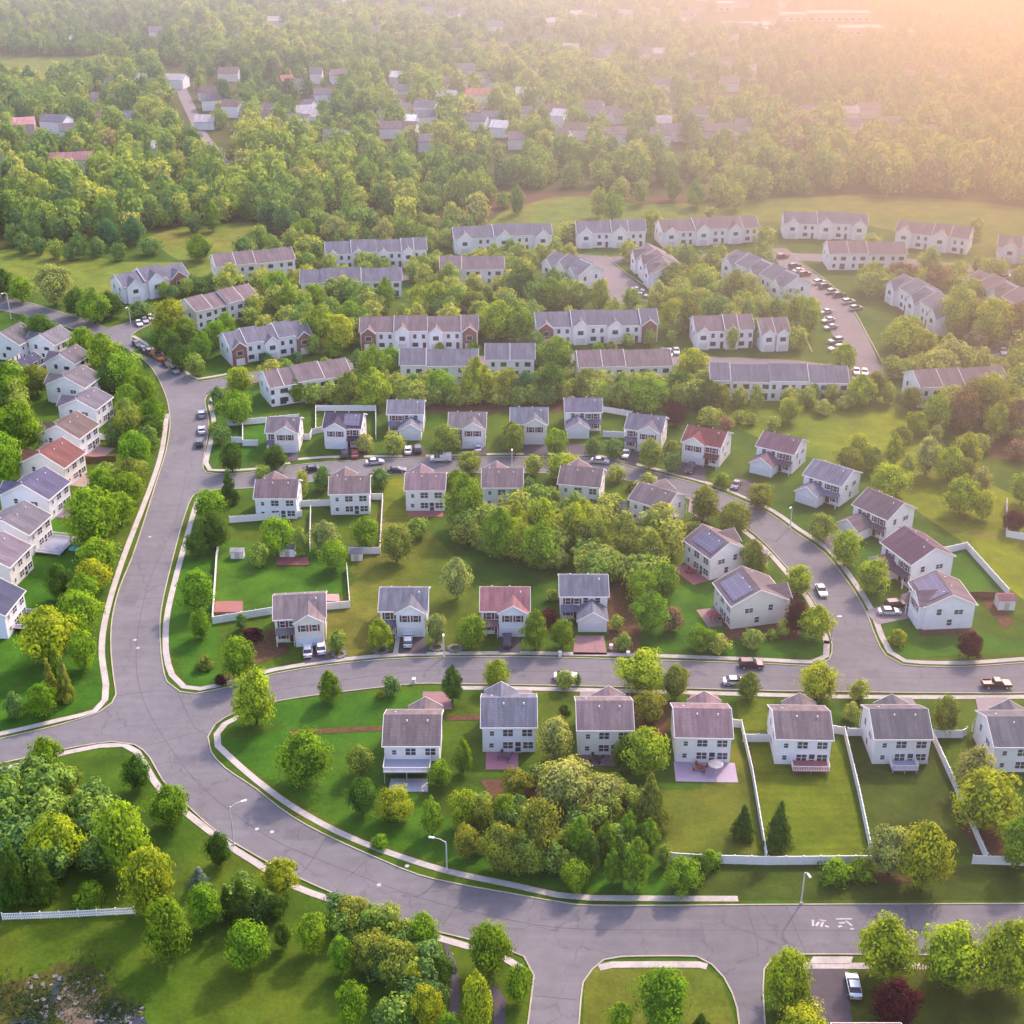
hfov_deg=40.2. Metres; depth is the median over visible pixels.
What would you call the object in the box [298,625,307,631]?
window
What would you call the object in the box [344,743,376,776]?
spreading tree
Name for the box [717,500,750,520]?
shade tree
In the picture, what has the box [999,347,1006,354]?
parked car
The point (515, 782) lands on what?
spreading tree
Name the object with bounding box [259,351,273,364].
bush
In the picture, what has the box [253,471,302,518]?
detached house
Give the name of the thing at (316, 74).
distant house
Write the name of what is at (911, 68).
distant house
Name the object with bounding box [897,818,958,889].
shade tree
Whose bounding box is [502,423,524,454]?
shade tree
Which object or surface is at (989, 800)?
shade tree
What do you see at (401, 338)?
window
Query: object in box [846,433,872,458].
shade tree
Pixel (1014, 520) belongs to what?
shade tree
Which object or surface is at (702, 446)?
detached house
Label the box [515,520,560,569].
shade tree
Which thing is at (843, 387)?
window
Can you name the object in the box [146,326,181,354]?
shade tree
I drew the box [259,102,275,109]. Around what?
distant house
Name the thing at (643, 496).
detached house
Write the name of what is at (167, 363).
parked car
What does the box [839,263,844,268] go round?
patio door
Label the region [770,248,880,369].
car park
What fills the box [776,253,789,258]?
parked car
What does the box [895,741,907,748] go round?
window
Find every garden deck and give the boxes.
[214,601,242,613]
[326,594,339,602]
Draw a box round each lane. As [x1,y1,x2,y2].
[300,252,1015,285]
[346,339,1019,378]
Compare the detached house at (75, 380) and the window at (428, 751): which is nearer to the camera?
the window at (428, 751)
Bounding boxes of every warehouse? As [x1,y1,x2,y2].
[716,1,734,11]
[721,22,774,27]
[778,12,815,21]
[806,10,871,21]
[836,24,884,35]
[893,29,914,35]
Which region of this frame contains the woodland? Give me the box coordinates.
[0,0,1023,1023]
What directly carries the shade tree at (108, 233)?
on the ground at (182, 847)
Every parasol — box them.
[69,545,79,553]
[706,610,718,617]
[708,759,722,769]
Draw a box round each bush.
[71,879,111,914]
[193,653,215,671]
[207,421,222,434]
[213,674,226,685]
[241,627,263,643]
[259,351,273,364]
[277,358,289,366]
[289,351,302,362]
[328,344,342,357]
[370,833,387,851]
[375,691,384,699]
[434,342,444,348]
[465,341,481,351]
[541,607,561,628]
[558,704,571,716]
[592,341,604,349]
[604,341,617,348]
[624,480,637,492]
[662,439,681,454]
[682,521,700,537]
[702,849,722,872]
[711,472,731,489]
[758,562,769,575]
[766,629,779,641]
[815,856,855,889]
[846,857,877,885]
[884,629,907,648]
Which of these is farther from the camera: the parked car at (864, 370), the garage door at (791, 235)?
the garage door at (791, 235)
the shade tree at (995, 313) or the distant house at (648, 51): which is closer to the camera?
the shade tree at (995, 313)
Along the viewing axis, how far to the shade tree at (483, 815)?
222.95 m
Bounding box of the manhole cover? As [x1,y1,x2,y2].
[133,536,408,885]
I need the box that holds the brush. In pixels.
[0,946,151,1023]
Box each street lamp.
[229,799,246,844]
[428,836,447,870]
[442,633,444,656]
[800,872,811,903]
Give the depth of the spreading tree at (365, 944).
194.99 m
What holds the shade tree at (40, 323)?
on the ground at (182, 847)
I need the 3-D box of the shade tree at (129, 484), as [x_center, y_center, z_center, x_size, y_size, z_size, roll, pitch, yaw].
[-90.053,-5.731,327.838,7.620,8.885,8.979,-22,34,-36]
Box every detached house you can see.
[0,322,29,359]
[0,466,71,519]
[0,500,76,556]
[0,531,33,585]
[0,578,33,638]
[9,351,46,372]
[17,437,89,486]
[26,325,71,356]
[35,411,114,456]
[43,344,91,373]
[43,364,102,402]
[56,387,113,428]
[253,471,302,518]
[264,416,303,452]
[272,591,326,646]
[322,412,367,448]
[328,467,371,514]
[378,586,430,637]
[382,696,443,783]
[386,398,425,439]
[404,463,447,516]
[448,411,486,448]
[479,585,530,637]
[480,681,537,769]
[481,461,523,507]
[510,406,548,444]
[557,458,606,505]
[558,573,609,631]
[563,397,602,438]
[574,686,634,765]
[624,412,668,450]
[627,479,687,523]
[670,691,737,782]
[675,524,745,584]
[680,424,733,467]
[696,566,792,628]
[748,430,809,477]
[767,692,834,774]
[794,458,862,508]
[830,1022,901,1023]
[835,487,917,541]
[859,694,933,773]
[867,525,956,588]
[900,570,977,629]
[971,699,1023,771]
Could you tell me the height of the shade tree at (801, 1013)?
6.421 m
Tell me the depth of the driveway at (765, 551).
308.27 m
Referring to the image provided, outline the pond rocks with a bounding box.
[26,974,143,1023]
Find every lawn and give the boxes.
[0,55,100,80]
[0,247,210,299]
[0,500,84,698]
[0,651,102,731]
[0,912,502,1023]
[132,330,227,378]
[146,222,278,261]
[169,516,217,688]
[212,385,266,461]
[218,541,347,615]
[221,727,667,894]
[263,688,443,728]
[327,579,379,658]
[350,501,474,599]
[384,478,426,519]
[430,590,481,651]
[487,194,1023,246]
[583,960,734,1023]
[602,300,771,316]
[640,577,722,653]
[660,743,762,853]
[672,866,1023,899]
[690,633,823,655]
[714,385,1023,598]
[735,699,774,730]
[750,742,868,855]
[770,972,1023,1023]
[848,736,978,856]
[850,540,891,607]
[886,619,1023,657]
[950,549,1003,591]
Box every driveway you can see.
[288,452,297,460]
[304,643,330,663]
[340,447,363,457]
[399,634,426,653]
[403,447,425,456]
[422,692,451,709]
[443,943,459,1017]
[463,447,486,455]
[489,985,505,1023]
[499,637,519,652]
[523,443,547,454]
[565,444,585,454]
[573,636,606,654]
[580,692,594,695]
[614,448,638,464]
[674,462,705,481]
[688,498,706,520]
[733,478,756,496]
[761,549,767,563]
[806,969,851,1023]
[821,534,837,551]
[864,599,908,624]
[901,698,915,703]
[975,697,1006,709]
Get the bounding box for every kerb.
[0,296,1023,1023]
[605,248,1009,363]
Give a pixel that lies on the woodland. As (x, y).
(294, 165)
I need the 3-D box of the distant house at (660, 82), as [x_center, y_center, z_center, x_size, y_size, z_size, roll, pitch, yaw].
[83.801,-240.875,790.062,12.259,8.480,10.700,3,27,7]
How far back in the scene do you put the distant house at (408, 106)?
728.51 m
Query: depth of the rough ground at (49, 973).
195.45 m
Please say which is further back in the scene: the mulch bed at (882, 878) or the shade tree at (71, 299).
the shade tree at (71, 299)
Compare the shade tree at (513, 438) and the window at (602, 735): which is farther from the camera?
the shade tree at (513, 438)
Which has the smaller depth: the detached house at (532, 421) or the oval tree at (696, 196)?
the detached house at (532, 421)
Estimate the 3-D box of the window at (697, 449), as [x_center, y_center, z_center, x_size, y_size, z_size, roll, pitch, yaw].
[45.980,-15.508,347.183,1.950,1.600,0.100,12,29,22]
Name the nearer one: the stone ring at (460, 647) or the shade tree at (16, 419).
the stone ring at (460, 647)
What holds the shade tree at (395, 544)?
on the lawn at (430, 557)
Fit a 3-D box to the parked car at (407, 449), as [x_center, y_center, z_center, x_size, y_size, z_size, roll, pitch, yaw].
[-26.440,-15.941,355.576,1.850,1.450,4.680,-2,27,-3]
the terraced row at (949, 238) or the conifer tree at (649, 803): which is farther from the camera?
the terraced row at (949, 238)
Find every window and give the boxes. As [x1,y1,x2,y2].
[12,605,16,614]
[14,615,18,625]
[17,558,22,567]
[19,568,24,578]
[19,596,23,606]
[25,550,29,559]
[27,560,32,569]
[37,526,42,535]
[39,536,44,545]
[45,519,49,528]
[47,529,51,538]
[56,492,61,500]
[58,502,62,510]
[64,486,68,493]
[72,461,76,469]
[81,465,85,473]
[237,350,242,355]
[248,354,254,359]
[268,434,274,439]
[269,345,275,350]
[270,500,278,505]
[277,435,284,440]
[277,621,287,627]
[279,636,288,638]
[280,348,286,353]
[285,500,293,505]
[286,435,293,440]
[286,621,293,626]
[287,510,295,515]
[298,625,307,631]
[309,624,319,631]
[327,431,334,436]
[336,431,343,436]
[345,496,352,501]
[345,506,353,511]
[351,430,357,435]
[359,495,366,501]
[360,505,367,511]
[382,613,392,619]
[390,415,396,420]
[390,426,397,429]
[396,416,403,420]
[399,336,404,340]
[400,615,409,622]
[405,748,415,755]
[411,615,420,622]
[412,342,418,346]
[420,492,427,498]
[420,502,428,507]
[425,748,435,755]
[433,336,438,340]
[434,492,441,498]
[435,502,442,507]
[446,342,451,346]
[465,431,471,436]
[466,336,472,340]
[473,431,480,436]
[484,613,493,619]
[484,627,493,630]
[489,731,494,735]
[498,489,505,495]
[500,362,506,366]
[502,615,511,622]
[502,729,512,736]
[502,741,512,748]
[513,615,522,622]
[522,729,532,736]
[523,741,533,748]
[524,362,530,366]
[527,427,533,432]
[535,427,542,432]
[563,598,572,604]
[563,612,572,615]
[572,598,580,603]
[574,487,581,493]
[584,746,589,750]
[585,414,592,418]
[589,488,596,494]
[589,498,596,504]
[590,336,596,340]
[592,413,598,418]
[598,732,609,739]
[598,744,608,751]
[612,330,617,334]
[618,732,628,739]
[627,430,634,436]
[640,434,647,439]
[662,368,668,372]
[685,445,692,450]
[693,560,698,569]
[694,446,700,452]
[694,549,699,558]
[696,752,706,759]
[697,739,707,746]
[703,556,708,565]
[703,567,708,576]
[705,447,710,452]
[710,448,717,453]
[716,740,727,747]
[717,558,724,564]
[717,752,727,759]
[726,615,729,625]
[743,384,749,388]
[744,607,753,613]
[754,616,759,622]
[762,384,768,388]
[766,337,771,341]
[768,604,773,610]
[777,453,783,458]
[780,337,785,341]
[783,454,790,460]
[795,754,806,760]
[797,741,808,748]
[816,742,827,749]
[816,754,827,760]
[820,385,827,389]
[825,484,831,489]
[831,485,838,492]
[840,385,847,390]
[872,515,878,523]
[878,518,885,526]
[894,753,905,760]
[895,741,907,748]
[898,560,903,567]
[903,563,909,572]
[911,596,914,606]
[915,741,927,748]
[915,753,926,760]
[920,566,924,572]
[935,563,942,569]
[936,609,941,615]
[946,619,952,625]
[954,609,963,614]
[985,736,989,747]
[1014,761,1023,768]
[1017,749,1023,756]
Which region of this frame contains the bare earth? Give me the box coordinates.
[55,980,99,1023]
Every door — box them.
[24,565,28,575]
[133,296,140,301]
[236,358,245,365]
[270,352,277,358]
[278,445,295,452]
[280,396,286,404]
[281,510,285,518]
[297,636,321,646]
[301,348,308,354]
[326,441,345,448]
[354,505,359,514]
[354,554,358,560]
[398,344,406,349]
[398,627,422,636]
[429,502,434,510]
[461,248,468,253]
[463,441,481,448]
[501,627,524,636]
[515,741,520,751]
[525,437,543,444]
[576,338,584,344]
[582,243,588,247]
[610,744,614,754]
[611,337,618,343]
[683,454,701,464]
[699,343,706,349]
[699,564,702,574]
[700,240,706,245]
[708,752,715,761]
[732,238,738,243]
[761,393,767,399]
[764,345,772,351]
[778,344,786,350]
[788,233,795,238]
[808,754,814,760]
[818,394,825,400]
[821,234,828,239]
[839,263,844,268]
[855,235,861,239]
[906,753,913,759]
[908,606,916,627]
[935,246,941,251]
[1004,603,1009,610]
[1005,258,1012,263]
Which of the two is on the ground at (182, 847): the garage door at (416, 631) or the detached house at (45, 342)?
the detached house at (45, 342)
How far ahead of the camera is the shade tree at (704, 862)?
213.47 m
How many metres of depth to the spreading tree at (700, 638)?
270.52 m
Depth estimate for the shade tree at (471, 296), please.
449.84 m
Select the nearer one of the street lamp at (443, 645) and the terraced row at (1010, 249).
the street lamp at (443, 645)
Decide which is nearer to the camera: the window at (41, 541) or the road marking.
the road marking
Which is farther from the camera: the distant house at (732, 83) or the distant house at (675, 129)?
the distant house at (732, 83)
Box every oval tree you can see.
[188,330,212,359]
[203,197,221,231]
[275,283,301,310]
[287,378,303,401]
[317,670,341,702]
[355,367,392,406]
[366,617,393,649]
[374,276,395,310]
[418,794,444,835]
[441,664,462,701]
[454,736,472,772]
[458,355,493,402]
[458,968,492,1023]
[519,608,548,649]
[564,815,592,858]
[580,832,600,876]
[596,820,617,858]
[603,847,622,883]
[616,843,627,881]
[619,836,653,889]
[620,810,638,847]
[636,817,660,850]
[664,171,682,200]
[686,178,707,207]
[734,671,762,700]
[885,432,902,464]
[921,392,954,426]
[941,473,980,513]
[983,400,1010,439]
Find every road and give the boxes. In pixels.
[0,296,1023,1023]
[176,88,231,168]
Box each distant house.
[10,116,36,136]
[39,113,72,133]
[48,151,93,172]
[58,122,75,139]
[90,92,109,105]
[93,110,101,122]
[103,75,113,84]
[122,110,136,119]
[148,26,162,36]
[151,140,158,153]
[165,73,189,88]
[193,114,216,129]
[197,85,217,100]
[201,93,221,110]
[217,67,239,81]
[220,99,243,117]
[258,110,273,121]
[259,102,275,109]
[266,16,280,23]
[272,23,284,26]
[278,74,293,90]
[287,113,309,124]
[293,78,306,93]
[294,104,316,113]
[300,99,317,105]
[301,109,328,126]
[309,67,323,83]
[313,88,330,103]
[321,129,349,143]
[329,69,346,83]
[369,26,380,38]
[376,110,385,120]
[378,121,400,138]
[388,71,401,85]
[392,84,410,94]
[392,94,405,102]
[393,120,419,134]
[399,102,411,113]
[405,114,419,127]
[412,100,436,109]
[412,109,437,126]
[415,133,433,152]
[421,6,435,15]
[435,89,458,99]
[444,76,449,89]
[445,11,460,17]
[450,41,462,55]
[452,72,471,87]
[455,63,475,71]
[458,6,471,14]
[463,113,489,130]
[465,88,489,101]
[475,102,487,112]
[477,72,489,82]
[479,41,490,45]
[480,83,500,88]
[480,110,499,124]
[487,21,503,32]
[489,120,509,137]
[501,37,522,48]
[507,131,524,149]
[515,87,534,96]
[519,106,533,122]
[535,35,552,42]
[536,97,544,112]
[545,17,557,27]
[546,103,566,121]
[550,108,567,127]
[552,127,572,144]
[562,43,579,49]
[562,121,589,140]
[569,10,583,19]
[579,100,604,116]
[582,8,597,19]
[589,51,604,60]
[594,106,618,120]
[599,43,616,56]
[601,126,627,146]
[608,108,633,124]
[618,9,632,20]
[623,41,639,47]
[630,85,643,90]
[638,47,652,59]
[648,127,671,147]
[649,77,670,93]
[650,55,668,63]
[651,47,664,55]
[654,115,671,126]
[660,124,681,141]
[665,95,674,111]
[680,10,695,17]
[681,18,691,23]
[683,72,695,81]
[690,1,705,12]
[692,106,711,122]
[698,123,722,138]
[710,58,723,63]
[717,94,740,100]
[717,122,739,138]
[719,56,738,68]
[719,76,739,91]
[729,34,739,46]
[733,0,749,7]
[733,118,754,135]
[738,23,753,28]
[748,64,757,77]
[762,15,777,21]
[775,2,786,11]
[794,105,818,118]
[800,47,819,61]
[841,118,863,133]
[842,106,859,118]
[853,102,881,118]
[872,116,901,130]
[896,62,916,76]
[922,124,937,135]
[927,4,935,12]
[928,59,936,65]
[928,66,949,78]
[934,7,953,14]
[945,15,955,24]
[974,14,993,25]
[975,6,986,12]
[994,15,1012,25]
[995,27,1011,37]
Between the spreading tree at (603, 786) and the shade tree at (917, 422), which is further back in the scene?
the shade tree at (917, 422)
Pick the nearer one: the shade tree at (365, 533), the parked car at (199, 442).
the shade tree at (365, 533)
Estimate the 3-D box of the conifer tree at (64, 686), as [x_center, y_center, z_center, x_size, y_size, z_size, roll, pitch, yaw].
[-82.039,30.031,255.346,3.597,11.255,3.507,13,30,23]
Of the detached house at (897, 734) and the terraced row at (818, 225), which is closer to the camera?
the detached house at (897, 734)
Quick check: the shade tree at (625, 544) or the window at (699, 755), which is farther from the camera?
the shade tree at (625, 544)
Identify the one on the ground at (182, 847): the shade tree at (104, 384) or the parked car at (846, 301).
the shade tree at (104, 384)
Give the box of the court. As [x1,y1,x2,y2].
[576,254,648,302]
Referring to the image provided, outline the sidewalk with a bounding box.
[0,335,1023,970]
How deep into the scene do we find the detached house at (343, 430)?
356.54 m
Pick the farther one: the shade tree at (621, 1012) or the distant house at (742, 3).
the distant house at (742, 3)
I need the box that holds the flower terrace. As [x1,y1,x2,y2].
[276,557,308,565]
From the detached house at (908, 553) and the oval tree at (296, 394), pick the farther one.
the oval tree at (296, 394)
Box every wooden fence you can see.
[85,455,115,461]
[969,591,997,597]
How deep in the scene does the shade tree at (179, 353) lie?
403.39 m
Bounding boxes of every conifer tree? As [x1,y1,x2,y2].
[0,874,13,911]
[3,837,33,906]
[27,852,59,906]
[43,658,58,700]
[49,643,68,684]
[56,651,75,705]
[187,866,212,891]
[217,885,231,921]
[220,468,240,507]
[224,874,257,927]
[250,883,272,925]
[630,772,674,834]
[691,1013,710,1023]
[727,804,756,843]
[760,800,794,855]
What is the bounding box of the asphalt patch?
[53,435,988,945]
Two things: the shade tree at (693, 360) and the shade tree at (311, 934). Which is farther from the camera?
the shade tree at (693, 360)
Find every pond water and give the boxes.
[10,975,65,1023]
[96,1010,146,1023]
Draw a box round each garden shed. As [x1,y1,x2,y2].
[229,548,244,558]
[279,543,295,556]
[350,548,362,560]
[616,501,626,513]
[994,593,1016,610]
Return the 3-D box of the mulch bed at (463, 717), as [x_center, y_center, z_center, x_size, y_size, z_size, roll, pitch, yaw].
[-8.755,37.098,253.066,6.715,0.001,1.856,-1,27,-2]
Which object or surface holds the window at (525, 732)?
in the detached house at (508, 719)
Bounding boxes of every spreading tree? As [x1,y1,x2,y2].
[27,263,73,306]
[43,562,72,600]
[271,725,335,789]
[319,216,349,240]
[329,895,369,930]
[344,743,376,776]
[347,926,385,973]
[371,782,413,821]
[373,935,418,983]
[384,903,400,937]
[424,613,447,642]
[424,758,452,787]
[449,516,485,544]
[452,822,483,861]
[476,819,520,873]
[500,765,535,796]
[505,830,544,876]
[514,370,538,393]
[519,797,564,860]
[531,754,592,809]
[535,714,574,759]
[535,764,550,792]
[574,513,613,548]
[581,771,627,810]
[588,545,627,573]
[611,647,666,694]
[632,690,666,724]
[684,623,717,651]
[858,823,912,878]
[870,462,914,496]
[962,376,1011,419]
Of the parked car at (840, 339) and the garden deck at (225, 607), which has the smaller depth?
the garden deck at (225, 607)
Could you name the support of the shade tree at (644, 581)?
on the ground at (182, 847)
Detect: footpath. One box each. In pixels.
[393,634,399,653]
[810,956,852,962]
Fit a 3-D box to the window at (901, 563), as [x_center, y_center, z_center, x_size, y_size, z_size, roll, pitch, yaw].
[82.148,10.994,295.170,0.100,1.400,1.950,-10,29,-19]
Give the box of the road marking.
[812,918,853,929]
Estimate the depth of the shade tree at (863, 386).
379.33 m
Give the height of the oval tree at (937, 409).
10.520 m
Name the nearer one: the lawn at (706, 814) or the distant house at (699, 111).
the lawn at (706, 814)
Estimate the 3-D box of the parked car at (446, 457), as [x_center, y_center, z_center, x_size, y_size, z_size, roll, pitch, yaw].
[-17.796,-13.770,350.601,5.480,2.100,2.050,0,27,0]
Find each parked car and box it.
[131,340,141,347]
[134,319,142,326]
[138,345,146,352]
[140,316,148,323]
[145,347,152,356]
[151,350,163,360]
[161,360,172,367]
[168,366,179,373]
[196,438,203,447]
[198,409,205,417]
[198,425,205,433]
[303,464,319,472]
[303,643,312,657]
[315,641,325,654]
[341,449,348,458]
[351,449,358,457]
[365,457,384,465]
[387,465,406,472]
[403,633,412,647]
[404,445,411,453]
[414,444,421,452]
[430,452,451,462]
[474,444,481,451]
[502,633,511,647]
[553,670,576,680]
[590,456,609,464]
[621,449,630,458]
[637,292,646,297]
[673,347,679,354]
[685,461,695,473]
[722,675,740,685]
[730,479,741,489]
[738,657,764,669]
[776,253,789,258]
[788,262,801,268]
[793,267,805,272]
[798,270,811,276]
[812,279,826,284]
[815,583,827,596]
[818,283,831,288]
[820,308,832,314]
[821,316,835,322]
[823,323,837,329]
[826,288,839,293]
[827,336,843,343]
[828,343,841,351]
[832,291,846,297]
[841,298,855,304]
[845,972,861,999]
[849,304,863,310]
[853,367,859,374]
[861,368,867,375]
[877,606,901,615]
[884,598,908,607]
[980,677,1012,689]
[999,274,1011,278]
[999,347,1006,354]
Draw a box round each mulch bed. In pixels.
[224,628,291,678]
[290,726,382,733]
[425,399,689,412]
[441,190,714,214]
[445,714,479,720]
[480,778,599,869]
[607,577,639,652]
[633,700,671,735]
[722,590,799,639]
[870,872,911,883]
[918,629,974,635]
[960,823,1005,855]
[981,598,1014,628]
[985,432,1023,461]
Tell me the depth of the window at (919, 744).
239.01 m
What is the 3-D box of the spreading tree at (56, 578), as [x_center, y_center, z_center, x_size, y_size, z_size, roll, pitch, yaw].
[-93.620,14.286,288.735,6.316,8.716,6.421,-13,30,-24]
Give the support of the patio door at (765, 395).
in the terraced row at (772, 379)
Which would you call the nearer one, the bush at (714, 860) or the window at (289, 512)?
the bush at (714, 860)
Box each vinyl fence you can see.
[1,906,134,919]
[99,433,119,439]
[212,547,218,615]
[212,607,271,623]
[227,414,298,425]
[229,510,301,522]
[231,436,242,442]
[242,423,257,445]
[300,499,329,506]
[303,426,323,439]
[309,505,310,549]
[315,405,375,434]
[327,563,349,609]
[348,493,382,553]
[603,406,632,437]
[670,852,872,864]
[733,719,767,855]
[743,733,769,741]
[833,725,870,844]
[847,727,862,735]
[932,728,988,855]
[934,726,967,737]
[945,541,1009,592]
[971,854,1023,865]
[1006,498,1023,539]
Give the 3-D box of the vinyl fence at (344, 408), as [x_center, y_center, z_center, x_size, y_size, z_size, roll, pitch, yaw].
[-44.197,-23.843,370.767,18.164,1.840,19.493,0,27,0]
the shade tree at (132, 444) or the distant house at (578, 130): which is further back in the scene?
the distant house at (578, 130)
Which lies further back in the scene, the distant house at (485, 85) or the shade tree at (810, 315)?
the distant house at (485, 85)
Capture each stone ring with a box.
[331,650,346,658]
[373,646,388,654]
[429,642,444,651]
[447,643,462,652]
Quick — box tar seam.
[117,471,1023,999]
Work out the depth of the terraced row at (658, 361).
394.94 m
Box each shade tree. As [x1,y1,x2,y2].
[0,194,20,231]
[0,268,17,298]
[0,361,29,408]
[0,397,47,451]
[0,431,22,480]
[0,772,21,788]
[5,275,34,302]
[13,604,78,663]
[20,313,59,333]
[21,363,48,393]
[21,812,87,872]
[23,681,59,718]
[24,735,64,767]
[56,589,107,636]
[56,766,84,798]
[59,484,124,544]
[61,289,85,315]
[64,325,93,350]
[65,571,101,597]
[65,628,97,669]
[72,535,123,569]
[74,558,112,588]
[75,291,113,323]
[81,333,123,369]
[84,467,113,497]
[85,798,154,875]
[93,362,125,392]
[94,218,121,247]
[98,290,124,316]
[105,351,145,388]
[109,490,139,523]
[111,405,141,436]
[112,471,146,504]
[113,383,142,406]
[114,456,149,486]
[116,429,152,463]
[116,843,175,916]
[118,752,151,792]
[122,215,147,244]
[129,373,158,404]
[135,414,163,438]
[139,395,166,425]
[139,893,192,968]
[140,783,189,830]
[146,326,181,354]
[149,296,188,330]
[166,343,193,370]
[172,316,197,347]
[174,567,216,612]
[180,530,206,555]
[183,233,219,260]
[184,881,224,931]
[187,608,212,638]
[192,488,228,519]
[193,510,231,549]
[199,830,232,865]
[205,320,229,347]
[212,388,253,426]
[215,311,236,331]
[218,441,242,472]
[219,635,258,679]
[221,192,239,216]
[222,917,270,972]
[225,366,255,392]
[229,664,276,725]
[237,195,259,220]
[254,856,300,895]
[255,200,278,230]
[257,515,294,555]
[261,442,288,469]
[262,270,295,295]
[265,892,290,918]
[271,205,297,232]
[271,921,291,950]
[291,911,328,953]
[294,217,316,237]
[298,304,333,345]
[303,282,328,305]
[306,519,341,549]
[315,540,348,569]
[320,313,355,349]
[327,933,354,974]
[333,370,360,403]
[334,979,368,1023]
[336,300,361,319]
[340,776,377,813]
[345,516,380,546]
[353,283,374,303]
[355,343,392,375]
[377,523,415,565]
[381,344,399,374]
[385,974,410,1000]
[395,1006,418,1023]
[403,958,422,984]
[405,284,429,307]
[407,910,440,944]
[409,982,446,1023]
[422,369,456,400]
[424,280,447,305]
[429,955,457,988]
[431,423,461,453]
[436,1010,460,1023]
[439,557,473,599]
[440,472,483,518]
[444,285,466,309]
[446,468,466,494]
[446,789,486,830]
[455,613,490,648]
[456,450,480,472]
[463,290,487,308]
[467,301,484,314]
[467,796,494,832]
[468,918,517,976]
[479,299,522,340]
[479,507,520,559]
[480,657,511,686]
[491,793,515,820]
[494,368,518,398]
[496,826,519,874]
[498,421,515,449]
[500,516,530,562]
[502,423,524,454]
[502,963,533,1003]
[505,301,530,339]
[505,501,527,522]
[506,265,540,298]
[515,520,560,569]
[523,497,556,530]
[535,276,564,310]
[535,334,575,371]
[536,363,568,400]
[542,452,578,478]
[543,428,568,454]
[545,546,570,569]
[548,617,577,649]
[559,502,586,548]
[559,858,594,893]
[566,283,593,308]
[573,367,600,397]
[577,498,600,516]
[589,277,610,308]
[599,190,625,219]
[604,1000,637,1023]
[607,522,646,560]
[608,383,631,408]
[610,734,633,773]
[620,725,670,775]
[624,963,691,1023]
[625,568,659,600]
[626,553,659,580]
[627,375,671,413]
[628,590,671,632]
[633,530,671,561]
[637,437,664,469]
[638,208,663,234]
[652,560,680,598]
[654,262,690,286]
[657,298,682,327]
[660,662,691,700]
[661,853,705,898]
[662,401,688,426]
[667,370,692,399]
[675,347,710,374]
[679,299,701,332]
[685,262,720,288]
[688,378,719,408]
[689,852,711,881]
[690,484,720,520]
[712,383,734,407]
[715,501,754,534]
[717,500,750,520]
[724,268,748,301]
[739,538,773,570]
[745,483,773,510]
[761,945,815,1009]
[776,995,828,1023]
[778,397,804,421]
[782,599,808,634]
[783,295,807,325]
[783,564,814,595]
[794,659,846,702]
[797,603,837,640]
[798,295,821,333]
[807,512,838,541]
[827,528,863,566]
[830,341,858,370]
[833,445,862,468]
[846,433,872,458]
[847,373,880,404]
[854,261,890,283]
[855,556,891,595]
[855,909,924,983]
[860,446,885,469]
[867,976,925,1023]
[868,371,889,400]
[880,318,928,356]
[882,261,920,281]
[890,426,913,447]
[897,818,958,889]
[898,387,923,409]
[902,411,929,434]
[912,919,989,994]
[914,330,940,354]
[914,434,942,475]
[922,263,955,293]
[930,694,962,734]
[934,445,963,479]
[937,284,981,335]
[948,385,982,430]
[949,431,983,466]
[949,765,1023,839]
[951,743,997,795]
[954,456,980,481]
[954,631,983,660]
[959,296,983,332]
[968,295,1019,348]
[974,488,998,519]
[974,916,1023,997]
[1000,813,1023,868]
[1003,510,1023,530]
[1007,301,1023,342]
[1007,399,1023,436]
[1008,345,1023,366]
[1009,472,1023,504]
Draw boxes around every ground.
[0,0,1023,249]
[0,221,1023,1023]
[0,961,146,1023]
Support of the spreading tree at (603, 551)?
on the ground at (182, 847)
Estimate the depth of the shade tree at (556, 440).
351.30 m
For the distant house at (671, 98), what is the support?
on the woodland ground at (886, 20)
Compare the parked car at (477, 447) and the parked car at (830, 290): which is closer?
the parked car at (477, 447)
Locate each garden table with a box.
[501,752,508,756]
[592,755,599,759]
[696,764,703,768]
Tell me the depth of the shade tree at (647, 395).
374.75 m
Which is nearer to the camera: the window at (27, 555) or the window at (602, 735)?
the window at (602, 735)
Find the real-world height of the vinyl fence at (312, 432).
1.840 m
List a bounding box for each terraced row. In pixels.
[108,262,189,303]
[178,283,258,329]
[209,247,295,280]
[217,319,311,366]
[257,357,350,406]
[300,267,402,298]
[324,237,427,267]
[359,315,478,350]
[399,348,478,383]
[439,255,504,284]
[451,223,552,254]
[484,343,534,376]
[533,308,658,344]
[541,251,604,288]
[573,349,673,385]
[574,219,646,248]
[630,243,679,288]
[654,215,760,246]
[689,314,754,349]
[706,362,849,401]
[721,249,811,301]
[753,317,790,351]
[781,211,868,240]
[822,241,907,269]
[884,273,970,335]
[895,219,974,254]
[901,365,1009,407]
[963,269,1023,304]
[996,234,1023,263]

